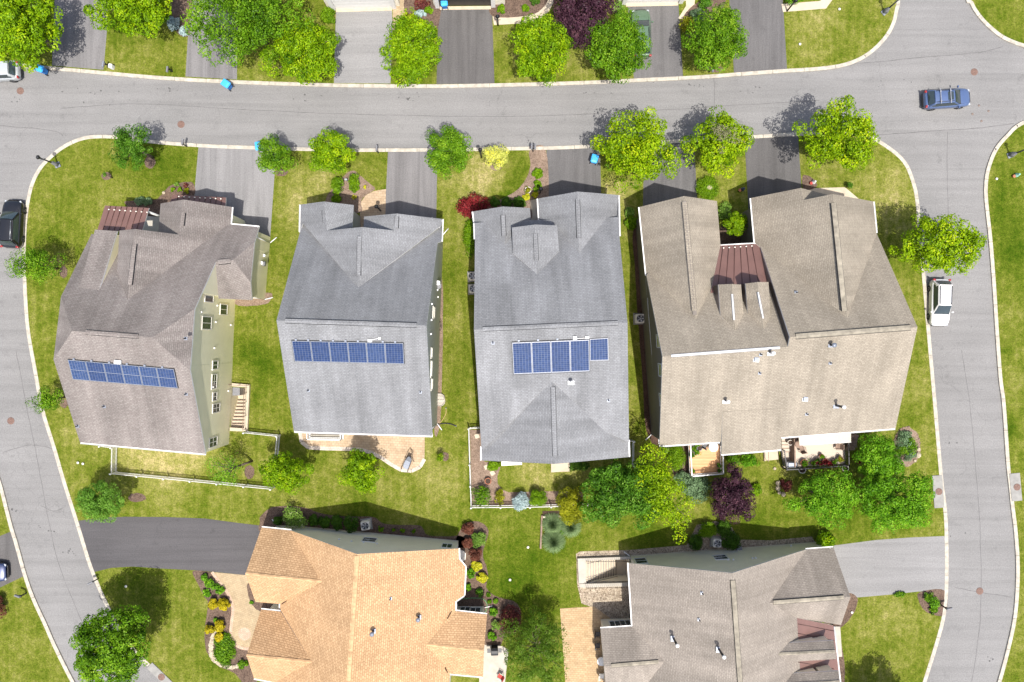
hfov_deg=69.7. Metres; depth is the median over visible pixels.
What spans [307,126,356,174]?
street tree
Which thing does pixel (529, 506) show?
picket fence
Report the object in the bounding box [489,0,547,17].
garden bed
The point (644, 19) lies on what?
car
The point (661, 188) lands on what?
driveway
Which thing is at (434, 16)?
garden bed
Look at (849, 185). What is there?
sapling
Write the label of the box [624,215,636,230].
shrub
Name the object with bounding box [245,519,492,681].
detached house
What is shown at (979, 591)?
manhole cover
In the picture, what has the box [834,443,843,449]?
patio chair
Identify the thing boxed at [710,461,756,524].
plum tree
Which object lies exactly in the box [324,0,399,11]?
detached house
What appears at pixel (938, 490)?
storm inlet
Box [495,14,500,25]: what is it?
lamp post
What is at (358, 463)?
yard tree
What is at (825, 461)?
flower pot
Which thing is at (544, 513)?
garden bed
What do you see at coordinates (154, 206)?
garden bed
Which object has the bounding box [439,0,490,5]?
garage door
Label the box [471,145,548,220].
garden bed
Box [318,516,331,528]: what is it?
shrub
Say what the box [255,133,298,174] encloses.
street tree
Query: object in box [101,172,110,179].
garden bed
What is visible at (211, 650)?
stone edging
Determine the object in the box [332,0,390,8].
garage door
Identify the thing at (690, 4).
path
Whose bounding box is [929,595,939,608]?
shrub
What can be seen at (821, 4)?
path
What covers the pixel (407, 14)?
shrub
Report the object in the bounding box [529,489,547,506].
shrub
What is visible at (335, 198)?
shrub
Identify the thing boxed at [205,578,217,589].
shrub
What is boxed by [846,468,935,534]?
yard tree
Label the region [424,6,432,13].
shrub
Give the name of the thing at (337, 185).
shrub
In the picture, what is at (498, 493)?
shrub
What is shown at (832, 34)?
lawn
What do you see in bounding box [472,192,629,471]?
detached house
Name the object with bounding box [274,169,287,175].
garden bed
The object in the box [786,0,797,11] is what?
lamp post
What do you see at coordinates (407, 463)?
lounge chair
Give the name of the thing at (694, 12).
shrub
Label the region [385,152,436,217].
driveway
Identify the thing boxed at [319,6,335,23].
shrub
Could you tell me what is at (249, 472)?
garden bed
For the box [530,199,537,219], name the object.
path
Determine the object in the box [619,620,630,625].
window
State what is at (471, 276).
air conditioner
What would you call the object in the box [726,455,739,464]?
shrub
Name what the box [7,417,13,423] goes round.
manhole cover
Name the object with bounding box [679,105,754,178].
street tree
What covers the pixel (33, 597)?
kerb
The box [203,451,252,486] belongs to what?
yard tree
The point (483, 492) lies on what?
shrub
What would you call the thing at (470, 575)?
shrub
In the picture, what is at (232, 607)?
path edging
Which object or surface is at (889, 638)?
lawn
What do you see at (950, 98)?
car
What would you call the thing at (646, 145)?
street tree
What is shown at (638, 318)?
air conditioner
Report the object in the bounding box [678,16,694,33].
shrub
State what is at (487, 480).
flower pot
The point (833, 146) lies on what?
street tree
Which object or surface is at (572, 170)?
driveway
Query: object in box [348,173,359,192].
shrub
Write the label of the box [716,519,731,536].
shrub
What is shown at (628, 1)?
garage door
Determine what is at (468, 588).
shrub
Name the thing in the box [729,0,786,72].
driveway
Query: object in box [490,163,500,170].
garden bed
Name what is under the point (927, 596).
shrub
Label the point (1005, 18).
lawn
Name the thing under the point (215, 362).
window
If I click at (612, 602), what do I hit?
gravel
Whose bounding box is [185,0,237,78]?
driveway
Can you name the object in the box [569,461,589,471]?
shrub
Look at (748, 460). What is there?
shrub
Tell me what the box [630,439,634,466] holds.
picket fence
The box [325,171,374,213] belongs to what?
garden bed
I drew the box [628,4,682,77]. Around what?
driveway
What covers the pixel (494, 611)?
shrub
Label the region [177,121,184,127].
manhole cover
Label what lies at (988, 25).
kerb
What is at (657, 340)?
window
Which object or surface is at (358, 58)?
driveway
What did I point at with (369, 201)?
path
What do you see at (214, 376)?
window
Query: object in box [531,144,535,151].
mailbox
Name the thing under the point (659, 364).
window
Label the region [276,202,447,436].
detached house
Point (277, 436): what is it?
picket fence
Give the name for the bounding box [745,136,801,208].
driveway
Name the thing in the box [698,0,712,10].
shrub
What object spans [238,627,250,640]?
path medallion
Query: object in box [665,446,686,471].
shrub
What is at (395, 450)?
patio
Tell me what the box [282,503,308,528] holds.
shrub
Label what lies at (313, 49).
street tree
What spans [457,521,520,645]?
garden bed
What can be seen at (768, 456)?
garden landing
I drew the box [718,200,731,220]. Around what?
shrub
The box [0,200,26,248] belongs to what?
car
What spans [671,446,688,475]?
garden bed
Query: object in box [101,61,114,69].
mailbox
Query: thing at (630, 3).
detached house
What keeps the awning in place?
attached to the duplex house at (789, 315)
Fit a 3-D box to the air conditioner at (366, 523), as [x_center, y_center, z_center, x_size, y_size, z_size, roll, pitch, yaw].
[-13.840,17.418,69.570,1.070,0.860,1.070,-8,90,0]
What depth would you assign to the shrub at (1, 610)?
69.39 m
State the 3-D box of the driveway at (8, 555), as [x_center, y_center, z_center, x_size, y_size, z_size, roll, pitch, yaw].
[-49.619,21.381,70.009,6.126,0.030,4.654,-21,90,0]
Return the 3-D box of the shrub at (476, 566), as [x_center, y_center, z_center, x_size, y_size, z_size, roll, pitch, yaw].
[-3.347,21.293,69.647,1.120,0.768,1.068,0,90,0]
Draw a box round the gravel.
[576,521,814,618]
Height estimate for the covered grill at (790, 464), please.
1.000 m
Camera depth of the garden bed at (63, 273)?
69.99 m
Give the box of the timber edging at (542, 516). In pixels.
[540,515,560,548]
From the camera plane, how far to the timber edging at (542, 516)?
69.74 m
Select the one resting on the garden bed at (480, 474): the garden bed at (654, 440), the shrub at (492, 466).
the shrub at (492, 466)
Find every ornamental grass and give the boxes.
[540,530,565,552]
[542,512,562,532]
[560,519,580,538]
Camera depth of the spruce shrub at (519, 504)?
68.83 m
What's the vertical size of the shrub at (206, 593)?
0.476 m
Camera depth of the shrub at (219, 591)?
69.62 m
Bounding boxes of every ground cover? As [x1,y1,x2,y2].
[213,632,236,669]
[414,9,426,16]
[462,218,474,258]
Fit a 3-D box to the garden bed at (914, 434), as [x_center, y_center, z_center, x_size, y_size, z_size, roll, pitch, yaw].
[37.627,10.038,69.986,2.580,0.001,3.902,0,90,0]
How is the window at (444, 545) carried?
in the detached house at (355, 606)
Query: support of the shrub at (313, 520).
on the garden bed at (268, 516)
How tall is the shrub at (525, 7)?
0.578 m
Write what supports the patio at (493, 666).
on the lawn at (889, 638)
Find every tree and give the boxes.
[0,0,63,73]
[4,245,66,285]
[24,385,65,413]
[68,604,151,681]
[75,480,124,522]
[83,0,172,38]
[108,123,153,171]
[180,0,315,67]
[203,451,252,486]
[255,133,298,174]
[258,15,340,84]
[258,450,313,494]
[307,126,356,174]
[335,447,384,494]
[379,8,443,87]
[424,124,473,180]
[482,143,508,169]
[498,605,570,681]
[508,13,575,87]
[549,0,618,48]
[577,458,641,528]
[583,7,652,84]
[589,106,694,194]
[624,459,668,530]
[634,442,696,544]
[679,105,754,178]
[681,2,749,72]
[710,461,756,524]
[722,211,747,235]
[782,466,853,529]
[792,94,880,171]
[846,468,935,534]
[852,432,906,482]
[887,212,986,275]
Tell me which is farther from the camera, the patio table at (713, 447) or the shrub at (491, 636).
the shrub at (491, 636)
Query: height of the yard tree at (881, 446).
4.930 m
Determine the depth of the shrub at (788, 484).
69.51 m
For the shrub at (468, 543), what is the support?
on the garden bed at (268, 516)
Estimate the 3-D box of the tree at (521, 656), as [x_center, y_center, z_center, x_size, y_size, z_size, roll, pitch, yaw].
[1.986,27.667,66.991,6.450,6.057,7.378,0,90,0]
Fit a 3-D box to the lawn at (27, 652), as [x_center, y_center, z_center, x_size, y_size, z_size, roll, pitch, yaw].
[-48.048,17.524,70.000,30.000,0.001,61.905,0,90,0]
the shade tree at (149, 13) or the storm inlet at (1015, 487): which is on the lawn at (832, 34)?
the shade tree at (149, 13)
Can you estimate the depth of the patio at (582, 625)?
69.98 m
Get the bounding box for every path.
[214,572,259,646]
[360,189,385,226]
[392,0,403,29]
[492,0,553,24]
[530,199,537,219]
[679,0,694,18]
[782,0,831,11]
[811,187,857,198]
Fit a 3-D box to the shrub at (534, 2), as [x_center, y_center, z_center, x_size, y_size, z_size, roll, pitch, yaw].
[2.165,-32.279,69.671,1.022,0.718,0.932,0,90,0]
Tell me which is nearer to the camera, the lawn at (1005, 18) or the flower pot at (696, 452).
the flower pot at (696, 452)
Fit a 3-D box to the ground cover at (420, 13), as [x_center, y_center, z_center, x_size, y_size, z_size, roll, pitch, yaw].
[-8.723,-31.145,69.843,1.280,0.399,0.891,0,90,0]
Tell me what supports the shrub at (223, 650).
on the garden bed at (245, 674)
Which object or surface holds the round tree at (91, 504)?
on the lawn at (889, 638)
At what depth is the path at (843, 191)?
69.99 m
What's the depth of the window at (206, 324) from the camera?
63.56 m
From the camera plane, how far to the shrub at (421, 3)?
69.21 m
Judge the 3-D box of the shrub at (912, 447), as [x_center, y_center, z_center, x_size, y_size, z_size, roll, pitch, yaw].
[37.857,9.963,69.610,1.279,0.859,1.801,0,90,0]
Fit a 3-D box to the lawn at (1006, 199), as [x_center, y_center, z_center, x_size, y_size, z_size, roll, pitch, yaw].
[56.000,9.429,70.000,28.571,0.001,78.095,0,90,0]
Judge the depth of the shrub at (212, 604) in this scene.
69.35 m
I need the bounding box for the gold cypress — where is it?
[555,486,587,525]
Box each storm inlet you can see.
[147,662,171,681]
[932,475,943,507]
[1009,473,1021,500]
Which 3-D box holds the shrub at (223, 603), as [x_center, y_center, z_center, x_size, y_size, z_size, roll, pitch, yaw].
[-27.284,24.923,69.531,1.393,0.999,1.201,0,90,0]
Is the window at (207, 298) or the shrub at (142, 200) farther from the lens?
the shrub at (142, 200)
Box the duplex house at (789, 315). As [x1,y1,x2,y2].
[635,188,916,455]
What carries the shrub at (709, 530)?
on the gravel
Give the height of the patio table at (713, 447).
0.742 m
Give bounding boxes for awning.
[799,433,850,445]
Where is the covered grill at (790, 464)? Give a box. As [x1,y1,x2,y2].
[783,460,796,467]
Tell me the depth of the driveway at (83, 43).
69.99 m
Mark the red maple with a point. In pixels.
(467, 204)
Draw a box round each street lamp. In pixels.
[36,155,60,167]
[881,0,898,15]
[1006,150,1023,158]
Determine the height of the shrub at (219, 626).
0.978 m
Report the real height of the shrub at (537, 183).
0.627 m
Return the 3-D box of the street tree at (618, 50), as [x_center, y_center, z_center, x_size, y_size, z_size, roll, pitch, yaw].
[9.489,-26.235,66.732,6.045,6.577,6.559,-22,90,0]
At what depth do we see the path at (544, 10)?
69.99 m
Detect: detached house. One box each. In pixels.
[53,195,276,454]
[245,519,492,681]
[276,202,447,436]
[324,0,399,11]
[433,0,504,9]
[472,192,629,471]
[577,542,849,681]
[619,0,685,6]
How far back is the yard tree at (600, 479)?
64.52 m
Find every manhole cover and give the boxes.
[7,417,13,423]
[17,87,23,93]
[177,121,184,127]
[971,68,977,74]
[976,588,982,594]
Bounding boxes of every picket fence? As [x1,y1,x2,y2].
[98,446,274,490]
[242,431,280,454]
[468,427,592,508]
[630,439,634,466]
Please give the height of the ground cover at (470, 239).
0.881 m
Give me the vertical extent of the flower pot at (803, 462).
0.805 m
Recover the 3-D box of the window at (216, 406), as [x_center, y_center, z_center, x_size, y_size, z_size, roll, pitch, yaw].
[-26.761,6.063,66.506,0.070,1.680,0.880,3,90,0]
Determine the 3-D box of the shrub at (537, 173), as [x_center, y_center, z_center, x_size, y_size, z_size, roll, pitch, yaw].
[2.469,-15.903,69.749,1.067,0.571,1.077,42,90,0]
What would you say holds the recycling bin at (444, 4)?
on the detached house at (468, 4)
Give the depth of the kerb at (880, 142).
69.98 m
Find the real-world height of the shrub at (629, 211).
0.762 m
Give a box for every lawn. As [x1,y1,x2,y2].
[0,0,896,85]
[0,494,69,681]
[25,136,944,681]
[972,0,1023,42]
[987,125,1023,681]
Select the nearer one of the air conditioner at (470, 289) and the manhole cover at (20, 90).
the air conditioner at (470, 289)
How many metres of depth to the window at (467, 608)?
69.27 m
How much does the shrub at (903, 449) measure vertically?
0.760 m
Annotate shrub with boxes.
[0,595,6,618]
[134,196,151,205]
[166,16,179,31]
[179,25,187,36]
[200,573,207,583]
[202,588,210,596]
[204,624,214,633]
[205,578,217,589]
[207,598,217,609]
[214,620,224,631]
[214,632,223,641]
[215,585,224,594]
[217,598,230,610]
[237,660,248,668]
[273,516,282,524]
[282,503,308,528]
[308,514,319,526]
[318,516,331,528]
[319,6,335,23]
[330,176,343,194]
[331,194,341,202]
[331,514,342,530]
[343,515,358,532]
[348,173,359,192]
[402,12,414,21]
[413,0,430,9]
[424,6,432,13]
[461,522,473,534]
[462,537,473,548]
[466,568,474,578]
[466,583,471,591]
[468,548,481,561]
[469,485,491,507]
[471,532,485,548]
[471,561,481,571]
[475,588,483,597]
[476,572,487,583]
[487,461,500,471]
[487,631,496,640]
[489,608,497,616]
[490,196,500,207]
[491,620,501,629]
[494,489,504,505]
[497,3,504,13]
[497,604,521,634]
[501,196,512,206]
[512,491,528,511]
[513,196,526,207]
[522,4,529,11]
[522,193,529,200]
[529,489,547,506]
[530,0,539,5]
[531,168,542,178]
[531,192,538,197]
[533,180,541,191]
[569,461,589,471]
[612,0,624,15]
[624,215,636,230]
[625,207,634,217]
[665,446,686,471]
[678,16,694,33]
[688,534,702,549]
[689,7,704,22]
[695,174,720,199]
[697,522,717,538]
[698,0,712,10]
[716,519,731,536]
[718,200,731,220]
[721,530,741,549]
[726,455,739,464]
[738,454,760,466]
[750,483,761,496]
[780,479,792,491]
[785,0,802,5]
[816,530,836,547]
[893,591,905,597]
[894,430,913,453]
[894,443,908,456]
[899,431,911,438]
[904,449,916,461]
[906,437,917,454]
[924,592,933,602]
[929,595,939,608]
[929,607,937,614]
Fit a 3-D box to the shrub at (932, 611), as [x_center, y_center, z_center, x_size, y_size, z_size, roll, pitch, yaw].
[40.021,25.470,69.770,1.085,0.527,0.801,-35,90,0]
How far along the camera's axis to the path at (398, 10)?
69.99 m
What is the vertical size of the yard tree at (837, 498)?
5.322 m
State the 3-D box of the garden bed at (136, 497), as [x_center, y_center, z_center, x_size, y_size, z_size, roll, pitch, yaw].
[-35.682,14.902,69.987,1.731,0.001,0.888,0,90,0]
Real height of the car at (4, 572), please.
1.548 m
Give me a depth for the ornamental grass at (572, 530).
69.40 m
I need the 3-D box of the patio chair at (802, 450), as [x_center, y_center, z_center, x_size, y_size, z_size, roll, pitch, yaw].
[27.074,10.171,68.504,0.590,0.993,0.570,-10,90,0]
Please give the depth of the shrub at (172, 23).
69.46 m
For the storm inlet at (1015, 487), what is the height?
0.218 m
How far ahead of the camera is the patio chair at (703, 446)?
68.80 m
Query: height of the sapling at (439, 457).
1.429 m
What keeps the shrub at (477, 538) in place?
on the garden bed at (499, 606)
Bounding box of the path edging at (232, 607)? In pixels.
[211,572,248,649]
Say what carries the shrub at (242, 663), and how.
on the garden bed at (245, 674)
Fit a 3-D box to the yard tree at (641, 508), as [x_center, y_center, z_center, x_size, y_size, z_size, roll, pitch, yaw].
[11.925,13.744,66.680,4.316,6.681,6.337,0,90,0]
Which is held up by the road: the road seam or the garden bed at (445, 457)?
the road seam
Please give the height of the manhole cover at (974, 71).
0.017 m
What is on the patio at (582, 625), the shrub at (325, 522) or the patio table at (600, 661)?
the patio table at (600, 661)
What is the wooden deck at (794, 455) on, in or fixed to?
on the lawn at (889, 638)
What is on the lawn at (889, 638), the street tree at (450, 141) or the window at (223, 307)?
the street tree at (450, 141)
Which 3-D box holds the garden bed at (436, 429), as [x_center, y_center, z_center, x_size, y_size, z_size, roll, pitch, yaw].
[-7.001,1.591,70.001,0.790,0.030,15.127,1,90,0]
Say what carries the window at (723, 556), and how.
in the detached house at (744, 614)
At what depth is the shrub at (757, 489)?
69.38 m
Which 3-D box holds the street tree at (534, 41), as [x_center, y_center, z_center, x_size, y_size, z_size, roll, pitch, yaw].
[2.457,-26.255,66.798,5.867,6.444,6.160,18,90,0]
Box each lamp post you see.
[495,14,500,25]
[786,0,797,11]
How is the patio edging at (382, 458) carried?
on the lawn at (889, 638)
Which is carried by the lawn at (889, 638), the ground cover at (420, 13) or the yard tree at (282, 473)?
the yard tree at (282, 473)
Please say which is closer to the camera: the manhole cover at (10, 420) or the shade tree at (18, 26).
the shade tree at (18, 26)
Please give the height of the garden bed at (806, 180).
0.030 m
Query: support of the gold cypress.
on the garden bed at (480, 474)
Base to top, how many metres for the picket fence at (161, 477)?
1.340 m
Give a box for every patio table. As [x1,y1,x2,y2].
[597,657,603,665]
[709,444,717,451]
[795,440,802,447]
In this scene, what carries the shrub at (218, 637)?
on the garden bed at (245, 674)
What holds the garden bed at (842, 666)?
on the lawn at (889, 638)
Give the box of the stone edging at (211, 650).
[208,631,240,669]
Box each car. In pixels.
[0,60,22,82]
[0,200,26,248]
[0,561,9,581]
[630,9,653,58]
[921,85,969,110]
[927,278,953,325]
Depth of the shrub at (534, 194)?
69.76 m
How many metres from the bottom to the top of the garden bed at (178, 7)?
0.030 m
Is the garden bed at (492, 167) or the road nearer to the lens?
the garden bed at (492, 167)
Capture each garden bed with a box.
[59,266,66,277]
[60,399,67,407]
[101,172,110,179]
[124,182,194,216]
[128,493,145,501]
[144,156,155,168]
[170,0,192,36]
[192,570,256,681]
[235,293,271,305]
[244,465,253,478]
[247,583,273,610]
[258,506,476,547]
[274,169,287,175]
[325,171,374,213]
[404,0,440,27]
[434,285,442,435]
[442,452,448,460]
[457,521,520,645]
[470,430,582,505]
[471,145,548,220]
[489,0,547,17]
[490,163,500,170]
[542,511,559,515]
[633,226,658,446]
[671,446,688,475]
[681,0,725,37]
[719,223,739,243]
[802,175,816,189]
[824,622,844,681]
[833,593,857,627]
[894,426,920,466]
[917,589,947,615]
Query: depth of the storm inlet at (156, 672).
69.94 m
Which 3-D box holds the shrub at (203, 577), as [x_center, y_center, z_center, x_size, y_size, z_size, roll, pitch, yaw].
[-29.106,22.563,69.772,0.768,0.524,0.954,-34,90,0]
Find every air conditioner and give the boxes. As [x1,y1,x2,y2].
[360,518,372,530]
[467,271,474,281]
[468,284,473,294]
[633,313,643,324]
[710,536,721,547]
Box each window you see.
[201,316,211,329]
[204,294,213,302]
[209,436,217,448]
[211,374,216,389]
[212,360,218,369]
[212,392,216,401]
[212,402,220,413]
[219,303,227,314]
[361,537,377,542]
[441,543,452,547]
[459,606,470,610]
[470,607,480,611]
[608,620,620,625]
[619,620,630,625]
[633,557,648,563]
[656,334,659,347]
[658,363,661,376]
[711,554,729,559]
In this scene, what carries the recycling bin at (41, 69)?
on the road
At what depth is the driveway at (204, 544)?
69.99 m
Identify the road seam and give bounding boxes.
[0,46,1013,677]
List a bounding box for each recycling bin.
[34,65,49,75]
[220,78,233,91]
[440,1,447,9]
[590,154,598,164]
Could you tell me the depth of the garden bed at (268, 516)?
69.99 m
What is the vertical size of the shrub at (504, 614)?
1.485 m
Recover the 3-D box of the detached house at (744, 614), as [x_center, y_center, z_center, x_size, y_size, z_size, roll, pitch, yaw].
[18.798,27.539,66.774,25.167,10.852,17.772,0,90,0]
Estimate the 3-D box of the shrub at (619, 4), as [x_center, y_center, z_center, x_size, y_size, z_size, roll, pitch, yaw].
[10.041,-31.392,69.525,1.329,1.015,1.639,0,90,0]
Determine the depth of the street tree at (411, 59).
64.46 m
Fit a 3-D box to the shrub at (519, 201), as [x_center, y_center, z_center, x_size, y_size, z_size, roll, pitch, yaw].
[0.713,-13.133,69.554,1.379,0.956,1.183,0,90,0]
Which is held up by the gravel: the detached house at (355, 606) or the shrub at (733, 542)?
the shrub at (733, 542)
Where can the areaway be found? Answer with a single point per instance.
(313, 436)
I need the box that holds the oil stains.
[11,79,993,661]
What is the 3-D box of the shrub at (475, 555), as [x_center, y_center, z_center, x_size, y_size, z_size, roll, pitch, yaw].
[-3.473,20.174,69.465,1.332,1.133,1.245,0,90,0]
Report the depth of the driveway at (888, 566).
69.99 m
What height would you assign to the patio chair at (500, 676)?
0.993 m
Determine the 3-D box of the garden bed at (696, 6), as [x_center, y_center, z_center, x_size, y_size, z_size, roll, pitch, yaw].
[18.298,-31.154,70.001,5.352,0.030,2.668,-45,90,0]
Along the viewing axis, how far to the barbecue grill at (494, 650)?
69.17 m
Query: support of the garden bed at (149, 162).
on the lawn at (889, 638)
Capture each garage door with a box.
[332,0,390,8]
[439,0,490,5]
[627,0,678,2]
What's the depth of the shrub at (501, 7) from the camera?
69.54 m
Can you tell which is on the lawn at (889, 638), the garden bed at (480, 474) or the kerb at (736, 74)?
the garden bed at (480, 474)
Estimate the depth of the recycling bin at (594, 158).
68.93 m
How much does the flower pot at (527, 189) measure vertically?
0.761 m
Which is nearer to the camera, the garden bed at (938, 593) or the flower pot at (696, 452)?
the flower pot at (696, 452)
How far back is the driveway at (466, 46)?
69.99 m
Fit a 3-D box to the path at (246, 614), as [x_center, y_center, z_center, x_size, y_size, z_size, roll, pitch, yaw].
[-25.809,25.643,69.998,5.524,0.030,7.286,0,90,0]
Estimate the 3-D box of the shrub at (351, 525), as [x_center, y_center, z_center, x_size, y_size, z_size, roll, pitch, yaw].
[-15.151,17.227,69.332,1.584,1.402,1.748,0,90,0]
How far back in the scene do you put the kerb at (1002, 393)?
69.98 m
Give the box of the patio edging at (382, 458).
[298,433,425,472]
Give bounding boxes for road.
[0,0,1023,681]
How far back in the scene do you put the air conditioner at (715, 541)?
69.24 m
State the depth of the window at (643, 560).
68.08 m
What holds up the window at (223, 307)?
in the detached house at (143, 356)
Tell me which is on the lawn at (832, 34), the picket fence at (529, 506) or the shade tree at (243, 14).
the shade tree at (243, 14)
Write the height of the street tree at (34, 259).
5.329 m
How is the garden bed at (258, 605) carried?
on the lawn at (889, 638)
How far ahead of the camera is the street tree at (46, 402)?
66.70 m
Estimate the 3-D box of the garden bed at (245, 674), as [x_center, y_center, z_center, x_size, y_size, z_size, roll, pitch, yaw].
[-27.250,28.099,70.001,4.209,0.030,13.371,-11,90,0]
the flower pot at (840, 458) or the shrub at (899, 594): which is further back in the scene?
the shrub at (899, 594)
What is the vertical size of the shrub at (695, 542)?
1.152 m
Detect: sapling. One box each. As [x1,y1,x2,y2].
[436,453,444,460]
[846,182,853,188]
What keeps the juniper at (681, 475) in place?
on the lawn at (889, 638)
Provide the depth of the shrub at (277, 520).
69.46 m
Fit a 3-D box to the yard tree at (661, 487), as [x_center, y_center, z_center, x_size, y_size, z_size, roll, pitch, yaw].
[13.086,13.372,66.214,4.739,7.612,9.526,-27,90,0]
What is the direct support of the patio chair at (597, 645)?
on the patio at (582, 625)
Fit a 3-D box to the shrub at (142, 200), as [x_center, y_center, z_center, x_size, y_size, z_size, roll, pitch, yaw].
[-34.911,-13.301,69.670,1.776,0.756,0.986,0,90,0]
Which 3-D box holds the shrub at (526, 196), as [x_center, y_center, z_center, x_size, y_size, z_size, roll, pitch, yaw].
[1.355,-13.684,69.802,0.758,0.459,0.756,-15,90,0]
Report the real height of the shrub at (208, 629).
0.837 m
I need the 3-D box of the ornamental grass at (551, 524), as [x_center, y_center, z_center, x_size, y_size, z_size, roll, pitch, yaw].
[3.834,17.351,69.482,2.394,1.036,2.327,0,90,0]
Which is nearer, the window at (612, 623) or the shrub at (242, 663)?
the window at (612, 623)
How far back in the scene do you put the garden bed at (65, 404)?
69.99 m
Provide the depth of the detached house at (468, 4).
69.70 m
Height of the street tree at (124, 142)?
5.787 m
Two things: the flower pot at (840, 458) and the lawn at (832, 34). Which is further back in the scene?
the lawn at (832, 34)
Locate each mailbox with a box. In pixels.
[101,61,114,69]
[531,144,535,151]
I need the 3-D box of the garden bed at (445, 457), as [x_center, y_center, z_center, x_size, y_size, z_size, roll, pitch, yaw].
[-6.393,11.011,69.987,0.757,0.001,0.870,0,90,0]
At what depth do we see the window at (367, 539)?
67.45 m
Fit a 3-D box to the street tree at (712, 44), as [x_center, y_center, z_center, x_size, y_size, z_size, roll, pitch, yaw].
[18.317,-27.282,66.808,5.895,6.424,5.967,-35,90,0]
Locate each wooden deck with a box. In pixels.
[687,444,723,476]
[781,438,849,469]
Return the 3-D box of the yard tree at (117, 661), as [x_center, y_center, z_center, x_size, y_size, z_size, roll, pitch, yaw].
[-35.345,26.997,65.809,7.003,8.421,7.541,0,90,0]
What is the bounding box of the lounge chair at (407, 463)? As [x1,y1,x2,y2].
[401,452,413,471]
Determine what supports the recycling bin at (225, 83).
on the road
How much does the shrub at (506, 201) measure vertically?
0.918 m
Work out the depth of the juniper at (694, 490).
68.94 m
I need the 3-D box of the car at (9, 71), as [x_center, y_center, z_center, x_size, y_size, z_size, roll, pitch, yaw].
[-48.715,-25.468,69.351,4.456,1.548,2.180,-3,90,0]
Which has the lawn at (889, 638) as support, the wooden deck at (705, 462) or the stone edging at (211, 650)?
the wooden deck at (705, 462)
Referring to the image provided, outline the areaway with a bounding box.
[306,433,343,440]
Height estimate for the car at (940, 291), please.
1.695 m
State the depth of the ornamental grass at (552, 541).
69.37 m
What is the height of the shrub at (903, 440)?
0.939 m
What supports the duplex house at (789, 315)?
on the lawn at (889, 638)
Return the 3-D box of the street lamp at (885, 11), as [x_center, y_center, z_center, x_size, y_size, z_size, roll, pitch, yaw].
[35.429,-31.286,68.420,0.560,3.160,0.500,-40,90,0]
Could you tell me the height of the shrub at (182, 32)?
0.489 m
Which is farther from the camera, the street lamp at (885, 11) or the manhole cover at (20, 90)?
the manhole cover at (20, 90)
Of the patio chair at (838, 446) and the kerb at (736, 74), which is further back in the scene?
the kerb at (736, 74)
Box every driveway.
[0,532,22,586]
[52,0,106,69]
[78,517,259,574]
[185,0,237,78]
[195,147,274,236]
[334,11,391,82]
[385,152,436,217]
[437,9,493,83]
[547,148,600,195]
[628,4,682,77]
[643,142,696,205]
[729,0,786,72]
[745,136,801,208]
[834,536,944,596]
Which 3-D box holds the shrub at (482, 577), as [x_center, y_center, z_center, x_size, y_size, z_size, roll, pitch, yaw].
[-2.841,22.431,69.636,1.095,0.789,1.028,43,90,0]
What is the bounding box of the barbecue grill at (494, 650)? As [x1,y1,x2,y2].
[487,645,501,655]
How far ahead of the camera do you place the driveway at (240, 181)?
69.99 m
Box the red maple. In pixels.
[454,192,491,218]
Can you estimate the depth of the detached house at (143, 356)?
62.27 m
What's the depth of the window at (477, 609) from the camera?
69.00 m
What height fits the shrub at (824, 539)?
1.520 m
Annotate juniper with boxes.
[674,471,692,485]
[681,473,711,503]
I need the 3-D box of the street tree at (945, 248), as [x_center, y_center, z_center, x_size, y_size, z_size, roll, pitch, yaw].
[37.705,-8.545,66.116,8.222,7.808,5.624,0,90,0]
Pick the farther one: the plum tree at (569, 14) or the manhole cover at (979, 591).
the manhole cover at (979, 591)
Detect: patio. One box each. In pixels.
[302,433,424,468]
[479,645,507,681]
[560,607,610,681]
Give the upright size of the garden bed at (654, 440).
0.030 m
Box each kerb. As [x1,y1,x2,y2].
[0,477,74,681]
[20,0,899,87]
[22,132,948,681]
[965,0,1023,47]
[983,121,1023,681]
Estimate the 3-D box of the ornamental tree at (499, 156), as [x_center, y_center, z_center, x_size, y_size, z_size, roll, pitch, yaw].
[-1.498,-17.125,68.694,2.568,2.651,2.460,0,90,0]
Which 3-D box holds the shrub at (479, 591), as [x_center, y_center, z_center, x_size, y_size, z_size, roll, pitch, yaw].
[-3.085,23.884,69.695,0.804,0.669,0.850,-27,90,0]
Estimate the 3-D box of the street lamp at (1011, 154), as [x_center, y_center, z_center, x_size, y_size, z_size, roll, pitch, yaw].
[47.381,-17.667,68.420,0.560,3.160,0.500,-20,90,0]
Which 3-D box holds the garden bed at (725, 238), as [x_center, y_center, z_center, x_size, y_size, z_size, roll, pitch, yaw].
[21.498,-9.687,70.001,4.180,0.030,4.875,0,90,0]
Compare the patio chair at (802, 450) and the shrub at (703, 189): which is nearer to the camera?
the patio chair at (802, 450)
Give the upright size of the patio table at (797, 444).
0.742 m
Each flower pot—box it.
[485,478,490,483]
[524,186,530,193]
[694,449,701,455]
[800,458,809,466]
[822,458,827,464]
[837,455,843,462]
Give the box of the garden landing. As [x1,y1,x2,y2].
[761,451,777,461]
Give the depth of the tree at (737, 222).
67.36 m
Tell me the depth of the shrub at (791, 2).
69.49 m
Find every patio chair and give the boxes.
[497,672,504,681]
[595,641,599,649]
[701,444,708,450]
[798,446,806,453]
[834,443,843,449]
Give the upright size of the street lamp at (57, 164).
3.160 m

